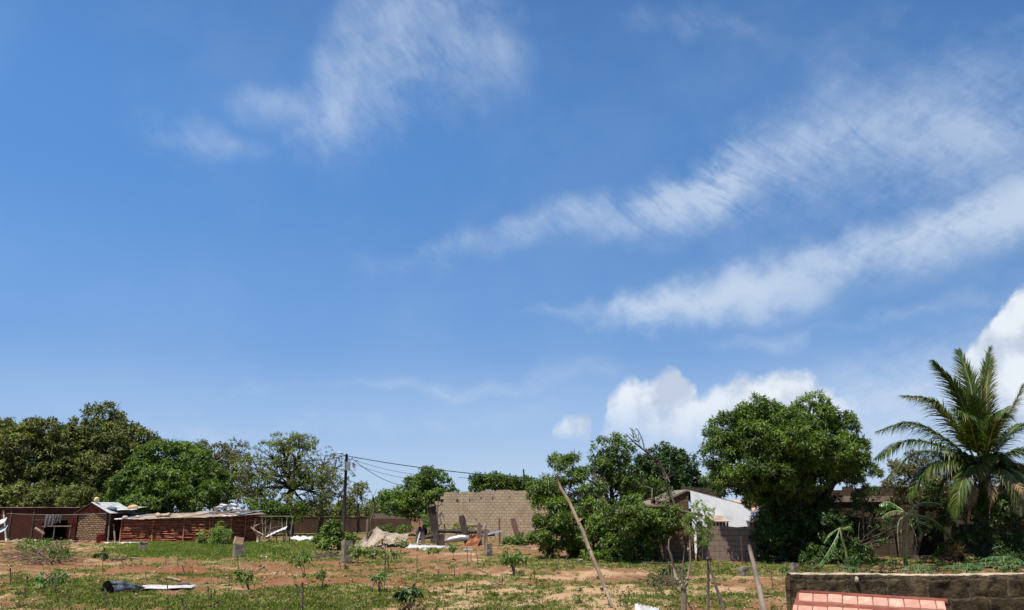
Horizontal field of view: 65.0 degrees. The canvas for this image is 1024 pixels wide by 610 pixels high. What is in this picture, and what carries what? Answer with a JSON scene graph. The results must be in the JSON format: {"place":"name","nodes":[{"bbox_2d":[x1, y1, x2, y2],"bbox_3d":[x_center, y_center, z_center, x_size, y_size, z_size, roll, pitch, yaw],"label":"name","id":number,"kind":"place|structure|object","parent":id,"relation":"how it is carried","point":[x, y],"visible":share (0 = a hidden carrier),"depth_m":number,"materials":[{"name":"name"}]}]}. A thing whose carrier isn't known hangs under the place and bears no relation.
{"place":"outdoors","nodes":[
{"label":"outdoors","id":0,"kind":"place"},
{"bbox_2d":[7,513,105,514],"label":"clothesline","id":1,"kind":"object","parent":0,"point":[59,514],"visible":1,"depth_m":66.41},
{"bbox_2d":[44,514,54,527],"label":"hanging cloth","id":2,"kind":"object","parent":1,"relation":"hanging from","point":[49,519],"visible":1,"depth_m":66.08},
{"bbox_2d":[0,512,1023,609],"bbox_3d":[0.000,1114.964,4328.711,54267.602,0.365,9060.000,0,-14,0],"label":"ground","id":3,"kind":"structure","parent":0,"point":[617,575],"depth_m":32.82,"materials":[{"name":"soil"}]},
{"bbox_2d":[14,537,51,550],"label":"crop plant","id":4,"kind":"object","parent":3,"relation":"on","point":[28,542],"visible":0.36,"depth_m":45.79,"materials":[{"name":"green plant"}]},
{"bbox_2d":[0,507,80,540],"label":"brick shed","id":5,"kind":"structure","parent":3,"relation":"on","point":[21,522],"depth_m":70.93,"materials":[{"name":"brick"}]},
{"bbox_2d":[0,415,89,505],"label":"cashew tree","id":6,"kind":"object","parent":3,"relation":"on","point":[23,466],"visible":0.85,"depth_m":79.73,"materials":[{"name":"green plant"}]},
{"bbox_2d":[0,537,92,565],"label":"brush pile","id":7,"kind":"object","parent":3,"relation":"on","point":[33,554],"visible":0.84,"depth_m":40.20,"materials":[{"name":"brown wood"}]},
{"bbox_2d":[0,484,101,507],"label":"bush","id":8,"kind":"object","parent":3,"relation":"on","point":[67,496],"visible":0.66,"depth_m":75.01,"materials":[{"name":"green plant"}]},
{"bbox_2d":[34,569,70,592],"bbox_3d":[-14.222,8.543,24.759,1.134,0.762,1.005,0,-14,0],"label":"crop plant","id":9,"kind":"object","parent":3,"relation":"on","point":[57,577],"visible":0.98,"depth_m":24.80,"materials":[{"name":"green plant"}]},
{"bbox_2d":[44,546,72,563],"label":"crop plant","id":10,"kind":"object","parent":3,"relation":"on","point":[60,553],"visible":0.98,"depth_m":38.74,"materials":[{"name":"green plant"}]},
{"bbox_2d":[96,533,104,542],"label":"red barrel","id":11,"kind":"object","parent":3,"relation":"on","point":[100,538],"visible":0.99,"depth_m":65.41,"materials":[{"name":"plastic"}]},
{"bbox_2d":[92,548,109,571],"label":"crop plant","id":12,"kind":"object","parent":3,"relation":"on","point":[104,554],"visible":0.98,"depth_m":32.31,"materials":[{"name":"green plant"}]},
{"bbox_2d":[46,400,160,507],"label":"cashew tree","id":13,"kind":"object","parent":3,"relation":"on","point":[106,449],"visible":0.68,"depth_m":84.45,"materials":[{"name":"green plant"}]},
{"bbox_2d":[73,502,133,541],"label":"hut","id":14,"kind":"object","parent":3,"relation":"on","point":[93,521],"visible":0.64,"depth_m":67.82,"materials":[{"name":"brick"}]},
{"bbox_2d":[107,506,147,541],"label":"porch","id":15,"kind":"object","parent":3,"relation":"on","point":[131,514],"visible":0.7,"depth_m":68.90,"materials":[{"name":"metal"}]},
{"bbox_2d":[101,580,196,593],"bbox_3d":[-11.724,8.999,25.915,1.203,0.431,3.039,-14,-20,42],"label":"bent sheet","id":16,"kind":"object","parent":3,"relation":"on","point":[109,585],"visible":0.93,"depth_m":25.22,"materials":[{"name":"metal"}]},
{"bbox_2d":[102,438,237,518],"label":"leafy tree","id":17,"kind":"object","parent":3,"relation":"on","point":[164,482],"visible":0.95,"depth_m":75.29,"materials":[{"name":"green plant"}]},
{"bbox_2d":[116,510,262,541],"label":"wattle hut","id":18,"kind":"object","parent":3,"relation":"on","point":[176,527],"visible":0.73,"depth_m":66.22,"materials":[{"name":"wood"}]},
{"bbox_2d":[213,503,240,511],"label":"torn plastic","id":19,"kind":"object","parent":18,"relation":"on","point":[225,507],"visible":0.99,"depth_m":69.03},
{"bbox_2d":[208,510,262,513],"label":"loose poles","id":20,"kind":"object","parent":18,"relation":"on","point":[242,511],"visible":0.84,"depth_m":68.05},
{"bbox_2d":[196,520,233,544],"bbox_3d":[-21.951,17.067,59.695,2.762,2.173,2.274,0,-14,0],"label":"bush","id":21,"kind":"object","parent":3,"relation":"on","point":[220,535],"visible":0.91,"depth_m":59.20,"materials":[{"name":"green plant"}]},
{"bbox_2d":[183,438,269,516],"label":"thinning tree","id":22,"kind":"object","parent":3,"relation":"on","point":[228,454],"visible":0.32,"depth_m":93.41,"materials":[{"name":"green plant"}]},
{"bbox_2d":[232,543,244,556],"bbox_3d":[-15.270,13.796,44.854,0.565,0.948,0.565,9,-17,-31],"label":"concrete stub","id":23,"kind":"object","parent":3,"relation":"on","point":[238,549],"visible":0.73,"depth_m":44.67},
{"bbox_2d":[218,512,266,541],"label":"wattle annex","id":24,"kind":"object","parent":3,"relation":"on","point":[242,527],"visible":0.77,"depth_m":66.37,"materials":[{"name":"wood"}]},
{"bbox_2d":[232,567,255,589],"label":"crop plant","id":25,"kind":"object","parent":3,"relation":"on","point":[241,575],"visible":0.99,"depth_m":26.09,"materials":[{"name":"green plant"}]},
{"bbox_2d":[241,496,310,534],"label":"bush","id":26,"kind":"object","parent":3,"relation":"on","point":[266,506],"visible":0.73,"depth_m":82.80,"materials":[{"name":"green plant"}]},
{"bbox_2d":[258,516,293,542],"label":"stick frame","id":27,"kind":"object","parent":3,"relation":"on","point":[286,537],"visible":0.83,"depth_m":66.06,"materials":[{"name":"grey wood"}]},
{"bbox_2d":[230,430,343,535],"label":"olive tree","id":28,"kind":"object","parent":3,"relation":"on","point":[303,480],"visible":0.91,"depth_m":87.07,"materials":[{"name":"green plant"}]},
{"bbox_2d":[287,549,313,576],"bbox_3d":[-7.844,9.716,30.141,1.017,1.101,0.902,-9,-17,33],"label":"crop plant","id":29,"kind":"object","parent":3,"relation":"on","point":[305,557],"visible":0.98,"depth_m":30.09,"materials":[{"name":"green plant"}]},
{"bbox_2d":[261,516,370,533],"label":"yard wall","id":30,"kind":"structure","parent":3,"relation":"on","point":[309,525],"depth_m":94.93,"materials":[{"name":"brick"}]},
{"bbox_2d":[312,568,328,587],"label":"crop plant","id":31,"kind":"object","parent":3,"relation":"on","point":[317,575],"visible":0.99,"depth_m":26.38,"materials":[{"name":"green plant"}]},
{"bbox_2d":[306,445,357,533],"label":"sparse tree","id":32,"kind":"object","parent":3,"relation":"on","point":[335,493],"visible":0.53,"depth_m":91.72,"materials":[{"name":"green plant"}]},
{"bbox_2d":[295,500,372,515],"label":"bush","id":33,"kind":"object","parent":3,"relation":"on","point":[353,510],"visible":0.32,"depth_m":101.97,"materials":[{"name":"green plant"}]},
{"bbox_2d":[310,517,359,549],"bbox_3d":[-11.832,15.386,53.610,3.334,2.392,2.200,0,-14,0],"label":"bush","id":34,"kind":"object","parent":3,"relation":"on","point":[324,540],"visible":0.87,"depth_m":53.65,"materials":[{"name":"green plant"}]},
{"bbox_2d":[311,551,360,558],"bbox_3d":[-10.738,14.575,46.690,3.712,0.366,6.729,4,-15,-14],"label":"dark rubble","id":35,"kind":"object","parent":3,"relation":"on","point":[334,554],"visible":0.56,"depth_m":45.95,"materials":[{"name":"soil"}]},
{"bbox_2d":[336,452,353,537],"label":"utility pole","id":36,"kind":"object","parent":3,"relation":"on","point":[344,511],"visible":0.97,"depth_m":73.94,"materials":[{"name":"wood"}]},
{"bbox_2d":[348,456,537,478],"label":"cable","id":37,"kind":"object","parent":36,"relation":"attached to","point":[443,470],"visible":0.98,"depth_m":69.11,"materials":[{"name":"rubber"}]},
{"bbox_2d":[340,540,352,563],"bbox_3d":[-8.440,12.650,41.017,0.477,1.259,0.477,9,-17,-31],"label":"concrete stub","id":38,"kind":"object","parent":3,"relation":"on","point":[345,557],"visible":0.76,"depth_m":40.84,"materials":[{"name":"concrete"}]},
{"bbox_2d":[345,541,370,562],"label":"crop plant","id":39,"kind":"object","parent":3,"relation":"on","point":[358,550],"visible":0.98,"depth_m":40.09,"materials":[{"name":"green plant"}]},
{"bbox_2d":[335,479,382,533],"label":"sparse tree","id":40,"kind":"object","parent":3,"relation":"on","point":[359,491],"visible":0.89,"depth_m":92.83,"materials":[{"name":"green plant"}]},
{"bbox_2d":[358,527,385,546],"bbox_3d":[-10.029,16.775,57.594,1.926,1.726,0.936,5,-15,-20],"label":"roofing sheet","id":41,"kind":"object","parent":3,"relation":"on","point":[376,535],"visible":0.87,"depth_m":57.63,"materials":[{"name":"metal"}]},
{"bbox_2d":[366,545,381,556],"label":"crop plant","id":42,"kind":"object","parent":3,"relation":"on","point":[373,551],"visible":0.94,"depth_m":43.40,"materials":[{"name":"green plant"}]},
{"bbox_2d":[367,568,390,591],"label":"crop plant","id":43,"kind":"object","parent":3,"relation":"on","point":[378,577],"visible":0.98,"depth_m":25.53,"materials":[{"name":"green plant"}]},
{"bbox_2d":[365,488,401,512],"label":"leafy tree","id":44,"kind":"object","parent":3,"relation":"on","point":[384,496],"visible":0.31,"depth_m":104.20,"materials":[{"name":"green plant"}]},
{"bbox_2d":[377,547,399,568],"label":"crop plant","id":45,"kind":"object","parent":3,"relation":"on","point":[391,552],"visible":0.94,"depth_m":36.65,"materials":[{"name":"green plant"}]},
{"bbox_2d":[378,523,400,544],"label":"bush","id":46,"kind":"object","parent":3,"relation":"on","point":[386,529],"visible":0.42,"depth_m":59.77,"materials":[{"name":"green plant"}]},
{"bbox_2d":[372,513,410,532],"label":"yard wall","id":47,"kind":"structure","parent":3,"relation":"on","point":[378,519],"depth_m":97.93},
{"bbox_2d":[355,540,431,547],"bbox_3d":[-9.246,18.305,61.409,6.438,0.399,14.983,2,-14,-6],"label":"rubble heap","id":48,"kind":"object","parent":3,"relation":"on","point":[384,544],"visible":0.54,"depth_m":59.39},
{"bbox_2d":[393,537,408,552],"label":"crop plant","id":49,"kind":"object","parent":3,"relation":"on","point":[403,543],"visible":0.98,"depth_m":48.32,"materials":[{"name":"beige plant"}]},
{"bbox_2d":[396,524,413,533],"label":"bush","id":50,"kind":"object","parent":3,"relation":"on","point":[400,527],"visible":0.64,"depth_m":74.97,"materials":[{"name":"green plant"}]},
{"bbox_2d":[391,583,423,609],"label":"crop plant","id":51,"kind":"object","parent":3,"relation":"on","point":[403,595],"visible":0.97,"depth_m":20.06,"materials":[{"name":"green plant"}]},
{"bbox_2d":[395,597,425,609],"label":"rock","id":52,"kind":"object","parent":3,"relation":"on","point":[403,605],"visible":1,"depth_m":19.55,"materials":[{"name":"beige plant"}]},
{"bbox_2d":[378,464,460,534],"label":"leafy tree","id":53,"kind":"object","parent":3,"relation":"on","point":[422,490],"visible":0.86,"depth_m":84.74,"materials":[{"name":"green plant"}]},
{"bbox_2d":[411,518,428,533],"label":"yard wall","id":54,"kind":"structure","parent":3,"relation":"on","point":[415,525],"depth_m":91.82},
{"bbox_2d":[415,519,424,543],"bbox_3d":[-6.780,16.731,59.730,0.742,1.978,0.374,0,-14,0],"label":"burnt stump","id":55,"kind":"object","parent":3,"relation":"on","point":[422,534],"visible":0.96,"depth_m":59.52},
{"bbox_2d":[420,514,430,534],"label":"bush","id":56,"kind":"object","parent":3,"relation":"on","point":[426,525],"visible":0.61,"depth_m":75.07,"materials":[{"name":"green plant"}]},
{"bbox_2d":[406,544,444,548],"bbox_3d":[-6.214,16.830,55.284,2.610,0.596,3.608,-2,-15,8],"label":"roofing sheet","id":57,"kind":"object","parent":3,"relation":"on","point":[418,546],"visible":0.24,"depth_m":56.56,"materials":[{"name":"white plastic"}]},
{"bbox_2d":[428,498,445,543],"bbox_3d":[-5.983,17.126,63.755,1.481,4.003,0.803,0,-14,0],"label":"dead stump","id":58,"kind":"object","parent":3,"relation":"on","point":[433,517],"visible":0.88,"depth_m":63.49,"materials":[{"name":"wood"}]},
{"bbox_2d":[436,534,444,545],"bbox_3d":[-5.278,17.450,59.530,0.667,0.973,0.300,0,-14,0],"label":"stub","id":59,"kind":"object","parent":3,"relation":"on","point":[440,540],"visible":0.85,"depth_m":59.41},
{"bbox_2d":[444,534,468,542],"bbox_3d":[-4.161,17.594,60.527,1.862,0.620,0.503,0,-14,0],"label":"rolled sheet","id":60,"kind":"object","parent":3,"relation":"on","point":[458,538],"visible":0.86,"depth_m":60.34,"materials":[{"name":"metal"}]},
{"bbox_2d":[438,529,488,533],"bbox_3d":[-3.720,17.370,61.617,3.931,0.389,0.316,0,-14,0],"label":"timber","id":61,"kind":"object","parent":3,"relation":"on","point":[459,531],"visible":0.72,"depth_m":61.50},
{"bbox_2d":[459,515,468,543],"bbox_3d":[-3.522,17.061,60.663,0.984,2.363,0.160,0,-14,0],"label":"leaning plank","id":62,"kind":"object","parent":3,"relation":"on","point":[462,522],"visible":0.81,"depth_m":60.69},
{"bbox_2d":[465,534,482,545],"bbox_3d":[-2.776,17.119,58.257,1.973,1.017,0.761,8,-17,-29],"label":"roofing sheet","id":63,"kind":"object","parent":3,"relation":"on","point":[473,540],"visible":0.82,"depth_m":58.26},
{"bbox_2d":[477,523,481,545],"bbox_3d":[-2.376,16.791,58.667,0.396,1.676,0.160,0,-14,0],"label":"standing plank","id":64,"kind":"object","parent":3,"relation":"on","point":[479,532],"visible":0.93,"depth_m":58.63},
{"bbox_2d":[484,543,491,556],"bbox_3d":[-1.389,14.333,46.812,0.367,0.865,0.365,9,-17,-31],"label":"concrete stub","id":65,"kind":"object","parent":3,"relation":"on","point":[487,550],"visible":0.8,"depth_m":46.70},
{"bbox_2d":[0,535,983,609],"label":"clods","id":66,"kind":"object","parent":3,"relation":"on","point":[404,572],"visible":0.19,"depth_m":30.04,"materials":[{"name":"soil"}]},
{"bbox_2d":[429,490,570,538],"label":"block building","id":67,"kind":"structure","parent":3,"relation":"on","point":[487,510],"depth_m":77.47,"materials":[{"name":"concrete"}]},
{"bbox_2d":[467,470,540,492],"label":"leafy tree","id":68,"kind":"object","parent":3,"relation":"on","point":[485,482],"visible":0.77,"depth_m":108.32,"materials":[{"name":"green plant"}]},
{"bbox_2d":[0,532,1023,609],"bbox_3d":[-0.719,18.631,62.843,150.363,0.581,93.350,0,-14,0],"label":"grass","id":69,"kind":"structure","parent":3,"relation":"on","point":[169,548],"depth_m":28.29,"materials":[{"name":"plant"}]},
{"bbox_2d":[497,547,530,575],"bbox_3d":[0.105,10.299,32.086,1.395,1.234,1.414,0,-14,0],"label":"crop plant","id":70,"kind":"object","parent":3,"relation":"on","point":[510,559],"visible":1,"depth_m":31.93,"materials":[{"name":"green plant"}]},
{"bbox_2d":[510,518,520,537],"bbox_3d":[0.370,17.954,63.531,1.031,2.211,0.160,0,-14,0],"label":"leaning plank","id":71,"kind":"object","parent":3,"relation":"on","point":[514,525],"visible":0.57,"depth_m":63.56,"materials":[{"name":"brown wood"}]},
{"bbox_2d":[501,532,540,544],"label":"bush","id":72,"kind":"object","parent":3,"relation":"on","point":[516,539],"visible":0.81,"depth_m":61.10,"materials":[{"name":"green plant"}]},
{"bbox_2d":[555,476,606,591],"bbox_3d":[2.234,7.433,26.229,1.587,3.672,1.056,0,-14,0],"label":"leaning pole","id":73,"kind":"object","parent":3,"relation":"on","point":[591,554],"visible":0.94,"depth_m":26.11,"materials":[{"name":"brown wood"}]},
{"bbox_2d":[524,428,701,562],"bbox_3d":[5.408,10.101,42.793,9.581,7.276,7.385,0,-14,0],"label":"leafy tree","id":74,"kind":"object","parent":3,"relation":"on","point":[608,522],"visible":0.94,"depth_m":43.24,"materials":[{"name":"green plant"}]},
{"bbox_2d":[635,604,658,609],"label":"zinc sheet","id":75,"kind":"object","parent":3,"relation":"on","point":[640,607],"visible":1,"depth_m":14.01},
{"bbox_2d":[627,570,691,588],"bbox_3d":[5.346,9.841,28.932,2.315,0.628,4.449,-3,-15,11],"label":"cut brush","id":76,"kind":"object","parent":3,"relation":"on","point":[661,579],"visible":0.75,"depth_m":27.87,"materials":[{"name":"plant"}]},
{"bbox_2d":[619,441,711,502],"bbox_3d":[11.405,14.014,59.680,7.485,7.977,5.487,0,-14,0],"label":"leafy tree","id":77,"kind":"object","parent":3,"relation":"on","point":[680,465],"visible":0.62,"depth_m":59.69,"materials":[{"name":"green plant"}]},
{"bbox_2d":[656,565,677,576],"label":"crop plant","id":78,"kind":"object","parent":3,"relation":"on","point":[666,573],"visible":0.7,"depth_m":29.43,"materials":[{"name":"green plant"}]},
{"bbox_2d":[648,526,694,560],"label":"block wall","id":79,"kind":"structure","parent":3,"relation":"on","point":[679,541],"depth_m":41.85,"materials":[{"name":"concrete"}]},
{"bbox_2d":[668,532,690,609],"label":"bare sapling","id":80,"kind":"object","parent":3,"relation":"on","point":[682,591],"visible":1,"depth_m":15.63,"materials":[{"name":"brown plant"}]},
{"bbox_2d":[680,498,716,609],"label":"leafy sapling","id":81,"kind":"object","parent":3,"relation":"on","point":[710,522],"visible":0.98,"depth_m":18.72,"materials":[{"name":"green plant"}]},
{"bbox_2d":[644,488,753,553],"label":"gabled house","id":82,"kind":"structure","parent":3,"relation":"on","point":[736,514],"depth_m":50.14,"materials":[{"name":"paint"}]},
{"bbox_2d":[696,521,701,560],"bbox_3d":[9.605,12.142,41.170,0.408,2.062,0.268,0,-14,0],"label":"prop post","id":83,"kind":"object","parent":3,"relation":"on","point":[699,552],"visible":0.59,"depth_m":41.02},
{"bbox_2d":[707,559,724,609],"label":"dark pole","id":84,"kind":"object","parent":3,"relation":"on","point":[717,591],"visible":1,"depth_m":17.22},
{"bbox_2d":[706,515,728,525],"bbox_3d":[12.592,13.981,49.090,1.000,2.354,1.850,0,-14,0],"label":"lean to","id":85,"kind":"object","parent":3,"relation":"on","point":[719,518],"visible":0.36,"depth_m":48.82,"materials":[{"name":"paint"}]},
{"bbox_2d":[702,526,758,561],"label":"block wall","id":86,"kind":"structure","parent":3,"relation":"on","point":[725,544],"depth_m":41.23,"materials":[{"name":"grey concrete"}]},
{"bbox_2d":[737,536,748,575],"bbox_3d":[8.950,9.825,31.238,0.337,1.607,0.336,9,-17,-31],"label":"concrete stub","id":87,"kind":"object","parent":3,"relation":"on","point":[742,570],"visible":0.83,"depth_m":31.05,"materials":[{"name":"concrete"}]},
{"bbox_2d":[747,544,766,609],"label":"leaning post","id":88,"kind":"object","parent":3,"relation":"on","point":[758,587],"visible":1,"depth_m":16.96,"materials":[{"name":"wood"}]},
{"bbox_2d":[696,389,884,562],"bbox_3d":[14.391,8.942,41.788,9.307,9.089,6.992,5,-15,-20],"label":"mango tree","id":89,"kind":"object","parent":3,"relation":"on","point":[781,450],"visible":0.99,"depth_m":40.49,"materials":[{"name":"green plant"}]},
{"bbox_2d":[789,563,797,572],"bbox_3d":[11.655,10.983,33.269,0.244,0.596,0.244,9,-17,-31],"label":"concrete stub","id":90,"kind":"object","parent":3,"relation":"on","point":[793,567],"visible":0.6,"depth_m":33.22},
{"bbox_2d":[747,490,847,563],"bbox_3d":[14.542,11.243,40.810,5.565,4.070,3.256,0,-14,0],"label":"shrub mass","id":91,"kind":"object","parent":3,"relation":"on","point":[778,529],"visible":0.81,"depth_m":40.25,"materials":[{"name":"green plant"}]},
{"bbox_2d":[819,527,853,566],"bbox_3d":[14.959,11.263,37.077,2.221,2.003,0.584,2,-14,-6],"label":"banana plant","id":92,"kind":"object","parent":3,"relation":"on","point":[833,545],"visible":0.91,"depth_m":37.02,"materials":[{"name":"green plant"}]},
{"bbox_2d":[831,491,890,559],"bbox_3d":[17.968,11.631,42.111,3.497,3.756,2.217,3,-15,-10],"label":"tree","id":93,"kind":"object","parent":3,"relation":"on","point":[854,518],"visible":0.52,"depth_m":41.85,"materials":[{"name":"green plant"}]},
{"bbox_2d":[792,590,947,609],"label":"tiled outhouse","id":94,"kind":"structure","parent":3,"relation":"on","point":[813,600],"depth_m":9.74,"materials":[{"name":"tile"}]},
{"bbox_2d":[798,482,967,565],"bbox_3d":[18.372,10.858,39.737,8.871,4.269,2.707,3,-15,-10],"label":"thicket","id":95,"kind":"object","parent":3,"relation":"on","point":[858,546],"visible":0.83,"depth_m":39.24,"materials":[{"name":"green plant"}]},
{"bbox_2d":[787,486,1023,557],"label":"ruined building","id":96,"kind":"structure","parent":3,"relation":"on","point":[927,546],"depth_m":45.46,"materials":[{"name":"paint"}]},
{"bbox_2d":[797,549,1023,573],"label":"hedge","id":97,"kind":"object","parent":3,"relation":"on","point":[848,562],"visible":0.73,"depth_m":33.52,"materials":[{"name":"green plant"}]},
{"bbox_2d":[879,501,954,567],"bbox_3d":[18.729,10.593,36.910,3.153,3.065,1.443,-4,-15,15],"label":"banana plant","id":98,"kind":"object","parent":3,"relation":"on","point":[935,524],"visible":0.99,"depth_m":37.04,"materials":[{"name":"green plant"}]},
{"bbox_2d":[900,565,934,573],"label":"cassava plant","id":99,"kind":"object","parent":3,"relation":"on","point":[914,570],"visible":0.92,"depth_m":14.25,"materials":[{"name":"green plant"}]},
{"bbox_2d":[880,447,973,559],"bbox_3d":[22.682,10.549,42.603,5.522,6.106,3.526,3,-15,-11],"label":"tree","id":100,"kind":"object","parent":3,"relation":"on","point":[909,470],"visible":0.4,"depth_m":42.63,"materials":[{"name":"green plant"}]},
{"bbox_2d":[873,346,1023,567],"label":"coconut palm","id":101,"kind":"object","parent":3,"relation":"on","point":[978,426],"visible":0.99,"depth_m":37.62,"materials":[{"name":"plant"}]},
{"bbox_2d":[929,476,1023,567],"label":"creeper","id":102,"kind":"object","parent":101,"relation":"attached to","point":[976,531],"visible":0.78,"depth_m":36.87,"materials":[{"name":"green plant"}]},
{"bbox_2d":[944,539,970,566],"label":"dry shrub","id":103,"kind":"object","parent":3,"relation":"on","point":[954,550],"visible":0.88,"depth_m":36.78,"materials":[{"name":"brown plant"}]},
{"bbox_2d":[944,563,988,573],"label":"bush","id":104,"kind":"object","parent":3,"relation":"on","point":[962,567],"visible":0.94,"depth_m":14.24,"materials":[{"name":"green plant"}]},
{"bbox_2d":[966,486,1023,551],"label":"shrub","id":105,"kind":"object","parent":3,"relation":"on","point":[1004,511],"visible":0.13,"depth_m":41.21,"materials":[{"name":"green plant"}]},
{"bbox_2d":[978,556,1023,572],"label":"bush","id":106,"kind":"object","parent":3,"relation":"on","point":[990,562],"visible":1,"depth_m":14.27,"materials":[{"name":"green plant"}]},
{"bbox_2d":[0,0,1023,511],"label":"sky","id":107,"kind":"structure","parent":0,"point":[468,236],"materials":[{"name":"blue"}]},
{"bbox_2d":[785,572,1023,609],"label":"mossy wall","id":108,"kind":"structure","parent":0,"point":[983,591],"depth_m":10.99,"materials":[{"name":"concrete"}]},
{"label":"roofing sheet","id":109,"kind":"object","parent":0,"visible":0},
{"bbox_2d":[382,531,407,543],"bbox_3d":[-8.387,16.680,57.653,1.692,0.849,2.111,0,-14,0],"label":"roofing sheet","id":110,"kind":"object","parent":109,"relation":"on","point":[389,537],"visible":0.84,"depth_m":57.73,"materials":[{"name":"metal"}]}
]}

